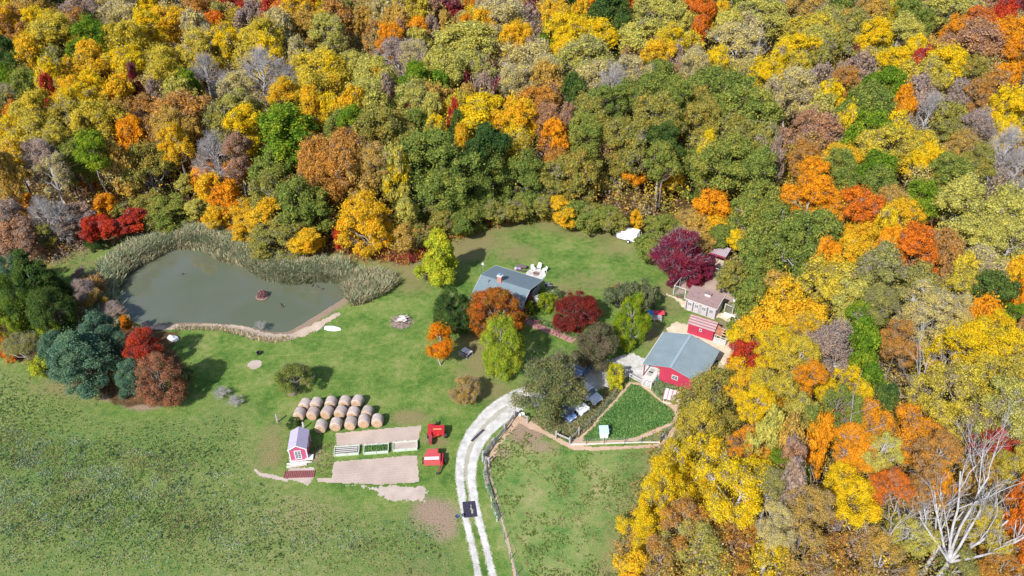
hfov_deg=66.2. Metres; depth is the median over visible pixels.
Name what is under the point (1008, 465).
broadleaf tree
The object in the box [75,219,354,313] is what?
reeds
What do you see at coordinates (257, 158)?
broadleaf tree
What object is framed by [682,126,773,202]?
broadleaf tree
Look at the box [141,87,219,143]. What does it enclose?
broadleaf tree
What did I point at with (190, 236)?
reeds
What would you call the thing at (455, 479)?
driveway edge
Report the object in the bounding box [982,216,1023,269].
broadleaf tree
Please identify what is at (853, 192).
broadleaf tree
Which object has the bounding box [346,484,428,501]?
soil patch
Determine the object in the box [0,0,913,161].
thin crowns
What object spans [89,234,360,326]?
reeds
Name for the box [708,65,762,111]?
broadleaf tree
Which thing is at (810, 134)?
thin crowns
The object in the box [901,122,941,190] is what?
broadleaf tree
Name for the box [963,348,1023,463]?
broadleaf tree
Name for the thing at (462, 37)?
broadleaf tree
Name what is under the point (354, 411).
hay bale
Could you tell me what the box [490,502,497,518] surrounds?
flowering rail
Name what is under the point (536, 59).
thinning tree
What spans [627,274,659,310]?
willow bush
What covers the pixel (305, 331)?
sandy shore
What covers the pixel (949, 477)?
broadleaf tree
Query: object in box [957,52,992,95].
broadleaf tree
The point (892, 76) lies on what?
broadleaf tree
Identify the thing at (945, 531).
undergrowth
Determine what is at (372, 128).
broadleaf tree
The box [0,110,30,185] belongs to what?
broadleaf tree
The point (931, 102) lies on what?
bare tree
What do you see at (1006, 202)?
broadleaf tree
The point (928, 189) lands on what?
broadleaf tree
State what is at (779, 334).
broadleaf tree
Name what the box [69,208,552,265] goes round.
woodland edge scrub
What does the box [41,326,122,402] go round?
pine tree
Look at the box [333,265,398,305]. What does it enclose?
reeds
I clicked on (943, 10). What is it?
broadleaf tree
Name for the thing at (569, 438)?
plank fence
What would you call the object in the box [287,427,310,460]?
garden shed
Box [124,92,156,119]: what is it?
broadleaf tree
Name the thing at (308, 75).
broadleaf tree
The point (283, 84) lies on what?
broadleaf tree
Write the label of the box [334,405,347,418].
hay bale
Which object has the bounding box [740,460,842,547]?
dead tree
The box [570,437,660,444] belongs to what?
wire fence
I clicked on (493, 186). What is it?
undergrowth
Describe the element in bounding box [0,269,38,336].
round tree
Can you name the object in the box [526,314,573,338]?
garden plants
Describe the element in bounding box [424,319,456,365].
young tree
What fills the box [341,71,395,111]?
broadleaf tree
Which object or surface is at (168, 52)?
broadleaf tree
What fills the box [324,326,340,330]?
rowing boat
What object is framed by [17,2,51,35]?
broadleaf tree
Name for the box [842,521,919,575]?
broadleaf tree
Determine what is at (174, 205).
broadleaf tree
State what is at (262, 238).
broadleaf tree
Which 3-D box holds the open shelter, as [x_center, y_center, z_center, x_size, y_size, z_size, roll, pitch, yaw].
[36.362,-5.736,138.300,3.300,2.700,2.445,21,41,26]
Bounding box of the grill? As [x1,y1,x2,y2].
[547,284,552,289]
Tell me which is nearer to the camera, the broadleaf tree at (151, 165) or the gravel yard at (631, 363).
the gravel yard at (631, 363)
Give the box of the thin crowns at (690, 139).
[97,0,999,201]
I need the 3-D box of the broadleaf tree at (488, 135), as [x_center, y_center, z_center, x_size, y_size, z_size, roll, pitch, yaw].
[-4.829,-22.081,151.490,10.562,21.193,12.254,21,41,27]
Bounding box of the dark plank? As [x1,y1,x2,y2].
[471,429,484,441]
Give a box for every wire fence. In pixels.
[484,465,517,575]
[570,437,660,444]
[580,376,628,431]
[673,275,686,297]
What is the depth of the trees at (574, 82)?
163.56 m
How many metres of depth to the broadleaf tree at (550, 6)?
208.84 m
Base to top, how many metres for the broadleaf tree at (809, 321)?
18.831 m
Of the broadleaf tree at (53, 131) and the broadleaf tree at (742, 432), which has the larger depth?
the broadleaf tree at (53, 131)
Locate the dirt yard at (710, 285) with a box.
[675,270,738,302]
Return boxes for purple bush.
[666,270,680,287]
[677,253,711,288]
[694,251,717,280]
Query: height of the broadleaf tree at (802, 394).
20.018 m
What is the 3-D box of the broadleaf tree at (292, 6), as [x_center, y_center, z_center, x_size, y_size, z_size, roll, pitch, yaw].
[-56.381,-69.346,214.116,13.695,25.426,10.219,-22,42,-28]
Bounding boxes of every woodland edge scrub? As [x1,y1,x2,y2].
[0,211,177,267]
[4,212,663,574]
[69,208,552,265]
[205,207,634,256]
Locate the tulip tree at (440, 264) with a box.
[412,226,460,287]
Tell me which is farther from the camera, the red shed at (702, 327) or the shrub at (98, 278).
the shrub at (98, 278)
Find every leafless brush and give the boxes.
[211,385,231,399]
[226,393,244,407]
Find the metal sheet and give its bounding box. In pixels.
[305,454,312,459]
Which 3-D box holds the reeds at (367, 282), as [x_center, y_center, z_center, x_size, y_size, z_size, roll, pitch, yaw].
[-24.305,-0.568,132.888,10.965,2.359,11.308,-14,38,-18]
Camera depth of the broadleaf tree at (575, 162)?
149.45 m
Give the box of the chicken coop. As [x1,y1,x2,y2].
[684,285,725,318]
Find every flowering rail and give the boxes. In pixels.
[482,470,491,501]
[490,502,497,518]
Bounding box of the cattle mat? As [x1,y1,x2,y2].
[462,501,477,517]
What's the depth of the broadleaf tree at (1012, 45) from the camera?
186.84 m
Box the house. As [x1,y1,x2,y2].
[469,265,552,314]
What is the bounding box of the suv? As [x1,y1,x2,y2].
[574,382,602,405]
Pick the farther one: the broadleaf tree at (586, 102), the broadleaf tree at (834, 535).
the broadleaf tree at (586, 102)
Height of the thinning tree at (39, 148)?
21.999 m
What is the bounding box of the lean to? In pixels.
[713,325,727,345]
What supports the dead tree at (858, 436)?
on the ground at (402, 380)
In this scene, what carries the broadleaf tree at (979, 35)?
on the ground at (402, 380)
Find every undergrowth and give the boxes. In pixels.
[0,0,1023,248]
[0,0,1023,263]
[0,0,1023,264]
[0,0,1023,288]
[0,2,1010,247]
[1,0,1023,287]
[6,0,1023,264]
[25,0,1023,266]
[628,276,1023,575]
[633,297,1023,575]
[638,297,1023,575]
[643,294,1022,575]
[650,285,1021,575]
[652,269,1021,575]
[676,270,1023,575]
[677,293,1023,575]
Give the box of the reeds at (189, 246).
[83,238,362,326]
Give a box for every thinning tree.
[0,194,23,235]
[0,331,39,364]
[17,137,61,216]
[29,149,74,217]
[55,0,105,24]
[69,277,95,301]
[84,0,114,24]
[96,0,149,37]
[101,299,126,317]
[216,67,262,100]
[371,34,414,77]
[398,37,428,70]
[470,0,526,48]
[495,62,533,101]
[496,36,552,84]
[522,49,564,92]
[571,58,621,93]
[614,48,653,90]
[677,44,712,79]
[705,19,766,72]
[755,497,798,574]
[770,61,820,132]
[791,316,859,402]
[887,275,966,380]
[930,76,980,126]
[938,290,978,362]
[948,401,998,481]
[955,104,1001,142]
[965,240,1010,276]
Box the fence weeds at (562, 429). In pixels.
[529,388,618,440]
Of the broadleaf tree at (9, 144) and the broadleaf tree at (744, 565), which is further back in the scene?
the broadleaf tree at (9, 144)
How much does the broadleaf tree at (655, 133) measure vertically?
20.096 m
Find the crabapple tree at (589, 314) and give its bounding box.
[549,288,605,336]
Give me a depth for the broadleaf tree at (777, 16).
210.48 m
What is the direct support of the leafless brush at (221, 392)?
on the ground at (402, 380)
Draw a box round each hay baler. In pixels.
[422,449,444,474]
[427,421,446,444]
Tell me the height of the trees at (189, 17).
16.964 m
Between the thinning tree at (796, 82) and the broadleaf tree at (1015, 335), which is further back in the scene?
the thinning tree at (796, 82)
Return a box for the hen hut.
[599,425,608,439]
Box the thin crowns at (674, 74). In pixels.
[0,0,1016,249]
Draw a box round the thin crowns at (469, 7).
[226,4,1021,184]
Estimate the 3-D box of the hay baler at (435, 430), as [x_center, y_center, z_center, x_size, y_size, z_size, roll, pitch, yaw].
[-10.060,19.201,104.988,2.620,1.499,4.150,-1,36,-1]
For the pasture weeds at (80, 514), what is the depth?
96.41 m
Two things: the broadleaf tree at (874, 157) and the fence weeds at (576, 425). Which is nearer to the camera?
the fence weeds at (576, 425)
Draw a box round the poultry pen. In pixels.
[459,347,472,358]
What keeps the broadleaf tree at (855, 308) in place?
on the ground at (402, 380)
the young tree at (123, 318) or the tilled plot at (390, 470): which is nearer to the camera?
the tilled plot at (390, 470)
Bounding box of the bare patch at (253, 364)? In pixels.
[247,360,261,368]
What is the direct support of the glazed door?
in the garden shed at (299, 443)
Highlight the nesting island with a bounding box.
[256,289,268,299]
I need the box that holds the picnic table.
[516,264,526,270]
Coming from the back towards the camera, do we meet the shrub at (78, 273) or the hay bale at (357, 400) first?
the shrub at (78, 273)
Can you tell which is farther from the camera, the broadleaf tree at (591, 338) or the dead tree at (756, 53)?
the dead tree at (756, 53)
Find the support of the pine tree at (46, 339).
on the ground at (402, 380)
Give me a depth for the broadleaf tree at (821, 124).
149.84 m
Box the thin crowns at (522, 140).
[222,0,1022,238]
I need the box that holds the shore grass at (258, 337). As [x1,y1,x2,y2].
[174,324,291,342]
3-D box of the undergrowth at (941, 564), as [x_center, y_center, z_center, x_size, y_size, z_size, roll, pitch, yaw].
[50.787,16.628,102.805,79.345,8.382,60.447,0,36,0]
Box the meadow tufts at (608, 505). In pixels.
[492,426,654,575]
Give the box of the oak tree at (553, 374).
[507,345,596,427]
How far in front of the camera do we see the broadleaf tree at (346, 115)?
148.84 m
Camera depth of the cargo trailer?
143.42 m
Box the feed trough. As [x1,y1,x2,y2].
[723,312,734,317]
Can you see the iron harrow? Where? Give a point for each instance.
(305, 473)
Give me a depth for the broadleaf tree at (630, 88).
161.76 m
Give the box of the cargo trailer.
[614,226,641,242]
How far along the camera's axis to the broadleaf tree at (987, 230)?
119.42 m
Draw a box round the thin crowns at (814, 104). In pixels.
[0,0,1023,262]
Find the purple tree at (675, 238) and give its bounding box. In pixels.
[645,224,710,283]
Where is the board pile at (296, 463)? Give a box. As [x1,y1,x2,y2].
[286,457,311,467]
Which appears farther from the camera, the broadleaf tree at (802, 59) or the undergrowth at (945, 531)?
the broadleaf tree at (802, 59)
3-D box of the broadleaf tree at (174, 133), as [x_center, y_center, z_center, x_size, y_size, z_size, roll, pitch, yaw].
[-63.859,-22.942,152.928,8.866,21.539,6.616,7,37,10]
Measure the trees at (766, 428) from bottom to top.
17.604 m
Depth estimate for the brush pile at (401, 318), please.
124.60 m
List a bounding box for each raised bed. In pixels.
[334,444,359,456]
[363,443,388,454]
[393,439,417,451]
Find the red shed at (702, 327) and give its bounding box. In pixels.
[687,314,718,340]
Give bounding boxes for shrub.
[0,332,5,357]
[1,351,21,363]
[24,353,61,383]
[33,319,62,342]
[70,266,92,279]
[82,286,108,307]
[83,273,107,293]
[84,237,104,252]
[130,322,140,330]
[164,362,196,398]
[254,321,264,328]
[286,415,300,428]
[525,299,533,309]
[537,292,555,313]
[548,287,561,296]
[553,296,561,312]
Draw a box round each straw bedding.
[666,293,738,321]
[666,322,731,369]
[706,253,730,267]
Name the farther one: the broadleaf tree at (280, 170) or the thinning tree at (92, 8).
the thinning tree at (92, 8)
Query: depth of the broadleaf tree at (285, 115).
148.41 m
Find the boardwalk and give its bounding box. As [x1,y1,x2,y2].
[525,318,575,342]
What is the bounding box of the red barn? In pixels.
[642,332,719,393]
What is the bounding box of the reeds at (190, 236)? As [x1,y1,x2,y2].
[97,223,351,285]
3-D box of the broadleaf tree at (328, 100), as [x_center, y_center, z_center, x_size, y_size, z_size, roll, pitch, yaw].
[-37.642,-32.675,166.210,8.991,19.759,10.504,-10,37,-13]
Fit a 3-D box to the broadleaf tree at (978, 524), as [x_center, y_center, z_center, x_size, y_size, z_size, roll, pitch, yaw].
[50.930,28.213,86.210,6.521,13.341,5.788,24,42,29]
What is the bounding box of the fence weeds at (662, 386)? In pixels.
[649,380,689,400]
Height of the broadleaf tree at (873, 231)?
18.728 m
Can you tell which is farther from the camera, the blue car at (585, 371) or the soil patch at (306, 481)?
the blue car at (585, 371)
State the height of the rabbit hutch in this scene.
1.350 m
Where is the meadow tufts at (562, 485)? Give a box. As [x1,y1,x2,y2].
[491,432,661,575]
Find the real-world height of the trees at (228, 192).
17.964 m
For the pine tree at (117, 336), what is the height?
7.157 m
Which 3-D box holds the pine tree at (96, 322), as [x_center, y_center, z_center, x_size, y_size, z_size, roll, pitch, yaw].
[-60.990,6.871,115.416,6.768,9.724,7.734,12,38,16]
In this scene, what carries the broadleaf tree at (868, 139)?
on the ground at (402, 380)
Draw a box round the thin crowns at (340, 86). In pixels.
[143,0,893,144]
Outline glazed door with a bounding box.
[294,450,301,458]
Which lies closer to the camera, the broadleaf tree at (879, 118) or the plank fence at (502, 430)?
the plank fence at (502, 430)
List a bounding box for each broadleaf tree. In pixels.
[0,0,30,48]
[0,34,16,61]
[0,58,20,93]
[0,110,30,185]
[0,134,39,218]
[2,106,65,193]
[5,83,59,132]
[6,65,40,104]
[9,0,59,31]
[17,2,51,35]
[26,20,64,47]
[28,6,78,64]
[40,119,80,201]
[42,97,107,138]
[47,78,105,130]
[51,72,99,101]
[55,130,112,196]
[56,46,111,91]
[64,10,113,60]
[67,94,126,152]
[72,128,112,192]
[77,65,110,101]
[99,38,147,90]
[117,138,179,203]
[118,192,175,233]
[118,322,163,368]
[124,3,166,49]
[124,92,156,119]
[137,42,190,84]
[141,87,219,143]
[143,50,182,94]
[145,192,194,233]
[146,102,190,173]
[150,2,184,55]
[155,120,196,199]
[175,25,222,94]
[180,0,209,15]
[204,19,241,72]
[216,198,242,230]
[219,85,267,135]
[219,130,253,204]
[220,101,266,163]
[221,195,253,231]
[228,214,257,242]
[236,14,286,85]
[242,210,307,261]
[245,144,295,201]
[245,168,299,231]
[248,143,297,192]
[251,98,320,171]
[263,73,302,124]
[266,173,327,235]
[277,0,325,45]
[282,7,329,50]
[286,42,353,95]
[292,66,333,113]
[293,146,346,221]
[294,132,349,189]
[307,9,348,54]
[312,90,339,127]
[321,106,362,137]
[324,123,368,193]
[324,175,355,220]
[330,185,399,260]
[334,102,365,138]
[340,49,359,89]
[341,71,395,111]
[346,124,366,143]
[347,97,420,148]
[349,49,397,96]
[354,138,392,202]
[362,106,419,146]
[374,20,406,89]
[389,160,438,224]
[391,74,428,118]
[394,57,432,104]
[396,124,485,202]
[398,125,463,208]
[404,105,427,133]
[412,153,477,229]
[413,149,441,203]
[414,18,501,69]
[421,44,469,92]
[445,84,513,150]
[447,197,483,236]
[448,373,481,408]
[459,118,515,176]
[460,47,498,90]
[464,193,496,230]
[465,144,512,204]
[487,90,539,172]
[494,15,537,59]
[496,144,547,198]
[504,134,544,171]
[514,81,563,137]
[531,99,560,148]
[538,142,572,186]
[539,0,571,32]
[541,8,592,56]
[542,29,619,84]
[549,28,584,95]
[555,144,605,202]
[563,107,604,192]
[569,319,620,372]
[570,87,612,125]
[577,11,621,58]
[581,0,636,30]
[583,81,631,158]
[592,142,638,197]
[601,113,648,195]
[602,74,642,135]
[614,506,671,551]
[615,13,688,55]
[620,37,651,66]
[621,68,670,120]
[628,0,688,38]
[630,86,689,179]
[631,460,688,536]
[637,53,681,96]
[638,34,681,74]
[638,536,679,575]
[641,212,681,239]
[643,137,682,212]
[643,494,719,566]
[645,119,685,192]
[647,19,695,60]
[648,442,719,528]
[649,71,695,120]
[655,518,730,573]
[660,428,738,517]
[663,392,739,462]
[668,361,743,456]
[669,142,719,202]
[672,205,706,236]
[678,60,742,105]
[679,94,725,145]
[681,81,719,149]
[682,0,716,34]
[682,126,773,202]
[682,546,732,575]
[695,449,781,539]
[698,108,761,195]
[699,493,759,561]
[703,519,752,575]
[704,0,732,49]
[706,81,788,129]
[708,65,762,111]
[722,172,784,237]
[724,364,769,451]
[724,421,774,498]
[725,335,768,390]
[730,311,773,356]
[731,0,791,53]
[732,379,776,456]
[733,211,792,285]
[738,143,782,226]
[744,51,786,90]
[745,199,814,253]
[745,539,792,575]
[746,266,830,370]
[746,364,806,420]
[753,325,805,379]
[754,460,786,543]
[765,205,845,277]
[768,444,816,516]
[772,521,835,575]
[773,334,823,385]
[774,30,823,58]
[776,9,839,49]
[776,166,839,223]
[778,104,847,187]
[780,388,820,435]
[781,237,814,298]
[783,47,814,111]
[783,476,836,565]
[784,0,828,28]
[784,137,822,204]
[784,308,826,344]
[790,248,870,327]
[790,358,830,416]
[793,22,838,52]
[797,154,832,191]
[799,502,874,564]
[803,545,860,575]
[804,378,866,482]
[810,362,876,439]
[811,189,847,234]
[812,1,843,23]
[819,460,886,545]
[820,139,864,169]
[822,144,862,190]
[826,273,877,353]
[827,230,874,316]
[828,421,876,504]
[830,61,863,103]
[832,0,897,15]
[832,394,895,472]
[835,75,898,129]
[837,183,888,224]
[837,219,880,253]
[838,438,893,486]
[839,194,890,241]
[840,297,888,383]
[841,0,891,67]
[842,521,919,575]
[846,61,907,112]
[850,427,904,533]
[852,13,895,73]
[852,104,899,148]
[852,235,913,315]
[853,123,918,176]
[854,146,902,190]
[859,161,898,209]
[860,279,902,349]
[867,464,915,532]
[871,41,912,86]
[873,400,955,486]
[874,7,926,53]
[876,252,943,327]
[877,182,910,214]
[878,317,925,378]
[884,193,927,229]
[884,512,942,569]
[887,216,942,321]
[889,54,953,119]
[894,471,948,545]
[899,138,945,217]
[899,356,1002,462]
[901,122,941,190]
[904,427,967,530]
[905,176,946,223]
[908,39,971,119]
[909,468,961,532]
[912,0,987,40]
[920,313,1010,423]
[923,539,982,575]
[926,111,971,157]
[928,147,977,227]
[930,166,987,237]
[935,15,1008,92]
[936,11,971,38]
[937,262,984,315]
[938,210,1009,297]
[940,128,983,161]
[947,179,1023,248]
[953,497,1013,559]
[954,0,1000,51]
[956,138,1001,216]
[956,367,1023,492]
[956,451,1007,525]
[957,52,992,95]
[957,77,992,113]
[960,308,1018,398]
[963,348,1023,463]
[963,422,1022,504]
[965,322,1023,381]
[967,536,1023,575]
[970,263,1022,321]
[977,508,1023,574]
[982,83,1023,141]
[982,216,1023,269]
[988,26,1023,74]
[993,11,1023,64]
[993,302,1023,331]
[993,440,1023,505]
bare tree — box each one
[26,194,62,247]
[41,200,81,247]
[185,50,225,103]
[189,125,238,185]
[234,43,293,110]
[258,57,299,105]
[593,58,629,101]
[908,91,947,131]
[980,122,1023,202]
[991,145,1023,195]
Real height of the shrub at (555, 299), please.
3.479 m
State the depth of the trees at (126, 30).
190.67 m
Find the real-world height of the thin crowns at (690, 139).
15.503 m
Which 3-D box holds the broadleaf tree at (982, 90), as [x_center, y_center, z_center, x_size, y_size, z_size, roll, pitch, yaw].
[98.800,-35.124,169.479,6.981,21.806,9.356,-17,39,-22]
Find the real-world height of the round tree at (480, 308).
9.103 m
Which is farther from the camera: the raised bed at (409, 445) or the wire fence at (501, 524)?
the raised bed at (409, 445)
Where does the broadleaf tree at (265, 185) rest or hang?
on the ground at (402, 380)
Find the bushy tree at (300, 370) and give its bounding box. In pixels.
[270,360,314,396]
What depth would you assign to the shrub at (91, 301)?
125.75 m
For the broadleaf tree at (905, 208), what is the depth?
124.65 m
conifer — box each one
[7,244,65,294]
[33,257,73,302]
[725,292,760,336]
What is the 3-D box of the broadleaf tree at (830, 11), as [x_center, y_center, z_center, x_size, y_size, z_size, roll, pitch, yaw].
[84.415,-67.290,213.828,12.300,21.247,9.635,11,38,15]
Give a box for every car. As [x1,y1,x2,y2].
[558,405,576,422]
[573,363,592,378]
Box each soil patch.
[287,467,313,484]
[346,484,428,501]
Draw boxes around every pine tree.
[34,329,84,373]
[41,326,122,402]
[76,307,123,360]
[107,330,132,371]
[114,353,152,401]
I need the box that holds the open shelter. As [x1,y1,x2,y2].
[708,247,730,264]
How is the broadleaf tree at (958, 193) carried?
on the ground at (402, 380)
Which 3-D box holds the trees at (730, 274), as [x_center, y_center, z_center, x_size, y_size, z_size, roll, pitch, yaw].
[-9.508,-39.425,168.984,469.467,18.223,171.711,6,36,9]
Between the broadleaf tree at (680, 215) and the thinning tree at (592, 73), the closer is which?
the broadleaf tree at (680, 215)
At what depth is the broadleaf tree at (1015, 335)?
96.11 m
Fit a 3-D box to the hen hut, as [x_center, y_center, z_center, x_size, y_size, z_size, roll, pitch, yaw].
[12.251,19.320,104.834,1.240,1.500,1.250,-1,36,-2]
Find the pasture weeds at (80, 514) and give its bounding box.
[0,372,448,575]
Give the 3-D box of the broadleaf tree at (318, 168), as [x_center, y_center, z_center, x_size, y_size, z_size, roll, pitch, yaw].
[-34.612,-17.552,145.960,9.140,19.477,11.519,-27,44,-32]
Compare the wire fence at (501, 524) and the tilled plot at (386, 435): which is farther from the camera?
the tilled plot at (386, 435)
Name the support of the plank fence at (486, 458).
on the dirt path at (516, 421)
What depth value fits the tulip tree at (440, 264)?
129.54 m
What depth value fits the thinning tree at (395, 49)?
190.52 m
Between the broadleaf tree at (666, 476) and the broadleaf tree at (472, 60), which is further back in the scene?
the broadleaf tree at (472, 60)
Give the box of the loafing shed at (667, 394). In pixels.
[663,388,680,406]
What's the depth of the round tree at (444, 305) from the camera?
120.35 m
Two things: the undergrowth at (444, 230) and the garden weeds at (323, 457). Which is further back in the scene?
the undergrowth at (444, 230)
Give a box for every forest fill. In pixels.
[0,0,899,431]
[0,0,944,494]
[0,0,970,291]
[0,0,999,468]
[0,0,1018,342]
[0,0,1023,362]
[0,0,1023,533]
[0,0,1023,575]
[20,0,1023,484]
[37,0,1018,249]
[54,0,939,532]
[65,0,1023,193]
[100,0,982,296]
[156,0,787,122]
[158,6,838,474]
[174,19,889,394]
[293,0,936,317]
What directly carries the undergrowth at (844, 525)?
on the ground at (402, 380)
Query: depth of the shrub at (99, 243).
141.12 m
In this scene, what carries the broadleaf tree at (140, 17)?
on the ground at (402, 380)
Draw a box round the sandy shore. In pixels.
[141,312,340,342]
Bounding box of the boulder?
[167,335,178,341]
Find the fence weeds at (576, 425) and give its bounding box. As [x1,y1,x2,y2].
[531,387,619,440]
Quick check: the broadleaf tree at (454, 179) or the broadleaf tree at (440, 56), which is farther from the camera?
the broadleaf tree at (440, 56)
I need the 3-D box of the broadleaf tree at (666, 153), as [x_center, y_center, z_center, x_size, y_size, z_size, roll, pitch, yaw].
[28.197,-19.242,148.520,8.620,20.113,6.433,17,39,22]
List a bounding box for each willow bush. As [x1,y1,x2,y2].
[601,280,644,314]
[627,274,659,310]
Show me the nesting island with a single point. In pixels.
(262, 295)
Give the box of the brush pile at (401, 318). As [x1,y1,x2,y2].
[389,314,413,329]
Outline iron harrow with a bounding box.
[283,470,315,477]
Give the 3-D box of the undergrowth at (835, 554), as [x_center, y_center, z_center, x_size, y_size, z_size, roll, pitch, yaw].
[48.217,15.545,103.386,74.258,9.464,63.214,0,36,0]
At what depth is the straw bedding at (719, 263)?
139.15 m
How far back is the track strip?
103.62 m
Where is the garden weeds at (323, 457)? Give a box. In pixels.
[313,441,333,476]
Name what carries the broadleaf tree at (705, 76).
on the ground at (402, 380)
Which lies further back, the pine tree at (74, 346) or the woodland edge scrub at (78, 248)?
the woodland edge scrub at (78, 248)
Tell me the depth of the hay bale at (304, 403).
108.52 m
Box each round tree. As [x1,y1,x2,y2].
[0,250,14,279]
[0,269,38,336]
[0,301,28,338]
[24,282,81,336]
[132,351,190,411]
[428,285,471,343]
[464,284,528,340]
[478,310,526,383]
[609,290,651,352]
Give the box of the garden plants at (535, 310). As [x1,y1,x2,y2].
[528,287,561,315]
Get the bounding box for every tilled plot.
[317,456,418,484]
[335,426,420,445]
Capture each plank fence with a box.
[482,439,492,461]
[485,456,489,464]
[493,411,513,445]
[515,409,527,423]
[555,427,579,444]
[629,373,642,385]
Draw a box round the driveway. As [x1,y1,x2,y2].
[455,387,524,575]
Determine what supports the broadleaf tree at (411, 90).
on the ground at (402, 380)
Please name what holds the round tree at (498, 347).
on the ground at (402, 380)
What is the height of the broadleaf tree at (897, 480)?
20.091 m
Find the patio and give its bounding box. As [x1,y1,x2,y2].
[526,269,545,278]
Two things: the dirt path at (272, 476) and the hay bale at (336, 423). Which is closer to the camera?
the dirt path at (272, 476)
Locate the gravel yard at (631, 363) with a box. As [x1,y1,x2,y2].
[506,353,659,409]
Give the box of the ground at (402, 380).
[0,0,1023,575]
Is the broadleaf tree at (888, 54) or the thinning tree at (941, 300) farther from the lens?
the broadleaf tree at (888, 54)
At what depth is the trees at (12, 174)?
146.30 m
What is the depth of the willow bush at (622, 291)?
124.64 m
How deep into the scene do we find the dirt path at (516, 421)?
104.84 m
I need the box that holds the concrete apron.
[644,366,657,384]
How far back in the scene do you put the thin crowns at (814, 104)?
163.70 m
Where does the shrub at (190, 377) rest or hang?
on the ground at (402, 380)
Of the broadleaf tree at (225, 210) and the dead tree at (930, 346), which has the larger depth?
the broadleaf tree at (225, 210)
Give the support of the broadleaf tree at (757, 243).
on the ground at (402, 380)
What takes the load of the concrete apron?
on the gravel yard at (631, 363)
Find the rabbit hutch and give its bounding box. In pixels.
[647,310,664,321]
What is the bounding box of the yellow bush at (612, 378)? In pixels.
[606,361,625,390]
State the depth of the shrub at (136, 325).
122.45 m
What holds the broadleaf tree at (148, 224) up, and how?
on the ground at (402, 380)
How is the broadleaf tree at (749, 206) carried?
on the ground at (402, 380)
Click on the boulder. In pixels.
(173, 338)
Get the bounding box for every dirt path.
[254,469,288,481]
[486,382,678,575]
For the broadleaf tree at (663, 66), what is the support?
on the ground at (402, 380)
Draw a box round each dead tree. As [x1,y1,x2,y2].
[176,20,212,102]
[727,29,771,75]
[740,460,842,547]
[829,371,887,518]
[846,469,949,573]
[883,400,1023,575]
[898,306,959,438]
[901,468,998,575]
[908,320,957,374]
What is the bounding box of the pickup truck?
[566,402,589,415]
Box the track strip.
[464,406,506,512]
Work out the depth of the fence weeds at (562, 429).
107.12 m
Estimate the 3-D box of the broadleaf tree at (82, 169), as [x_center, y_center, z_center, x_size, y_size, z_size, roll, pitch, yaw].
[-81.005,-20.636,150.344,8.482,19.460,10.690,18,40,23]
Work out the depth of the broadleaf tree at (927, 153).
139.87 m
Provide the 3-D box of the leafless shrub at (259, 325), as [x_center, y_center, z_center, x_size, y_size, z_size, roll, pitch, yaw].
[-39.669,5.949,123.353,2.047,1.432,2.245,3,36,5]
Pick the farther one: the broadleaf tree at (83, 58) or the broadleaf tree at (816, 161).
the broadleaf tree at (83, 58)
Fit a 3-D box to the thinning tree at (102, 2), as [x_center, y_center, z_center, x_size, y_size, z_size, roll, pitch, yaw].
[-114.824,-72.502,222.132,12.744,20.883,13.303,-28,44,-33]
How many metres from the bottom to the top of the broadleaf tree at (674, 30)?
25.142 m
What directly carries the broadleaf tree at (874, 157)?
on the ground at (402, 380)
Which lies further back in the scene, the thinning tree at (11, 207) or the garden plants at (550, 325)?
the thinning tree at (11, 207)
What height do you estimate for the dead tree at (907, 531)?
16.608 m
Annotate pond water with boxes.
[117,249,345,331]
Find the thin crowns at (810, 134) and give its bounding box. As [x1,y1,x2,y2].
[127,3,1023,205]
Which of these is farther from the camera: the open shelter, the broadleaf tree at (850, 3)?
the broadleaf tree at (850, 3)
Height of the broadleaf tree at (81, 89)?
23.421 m
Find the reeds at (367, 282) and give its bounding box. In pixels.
[332,265,399,305]
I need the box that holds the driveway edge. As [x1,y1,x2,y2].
[454,387,522,575]
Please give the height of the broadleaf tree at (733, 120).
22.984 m
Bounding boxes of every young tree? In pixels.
[119,315,133,331]
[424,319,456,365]
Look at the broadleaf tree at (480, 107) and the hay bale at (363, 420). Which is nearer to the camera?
the hay bale at (363, 420)
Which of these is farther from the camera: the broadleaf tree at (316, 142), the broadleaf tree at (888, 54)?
the broadleaf tree at (888, 54)
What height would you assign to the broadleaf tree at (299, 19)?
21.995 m
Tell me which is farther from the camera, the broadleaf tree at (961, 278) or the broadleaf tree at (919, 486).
the broadleaf tree at (961, 278)
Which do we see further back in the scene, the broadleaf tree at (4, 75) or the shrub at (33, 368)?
the broadleaf tree at (4, 75)
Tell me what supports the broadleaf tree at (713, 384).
on the ground at (402, 380)
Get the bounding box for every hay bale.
[293,407,305,420]
[298,398,310,411]
[306,406,319,419]
[310,396,322,408]
[314,419,327,432]
[320,405,333,418]
[324,395,337,407]
[329,417,342,430]
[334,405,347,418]
[338,395,351,407]
[344,416,356,429]
[347,406,359,417]
[351,394,364,407]
[358,414,369,427]
[361,405,373,417]
[371,413,383,427]
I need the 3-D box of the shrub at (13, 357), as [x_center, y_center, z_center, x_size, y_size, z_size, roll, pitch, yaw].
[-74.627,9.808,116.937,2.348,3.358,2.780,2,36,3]

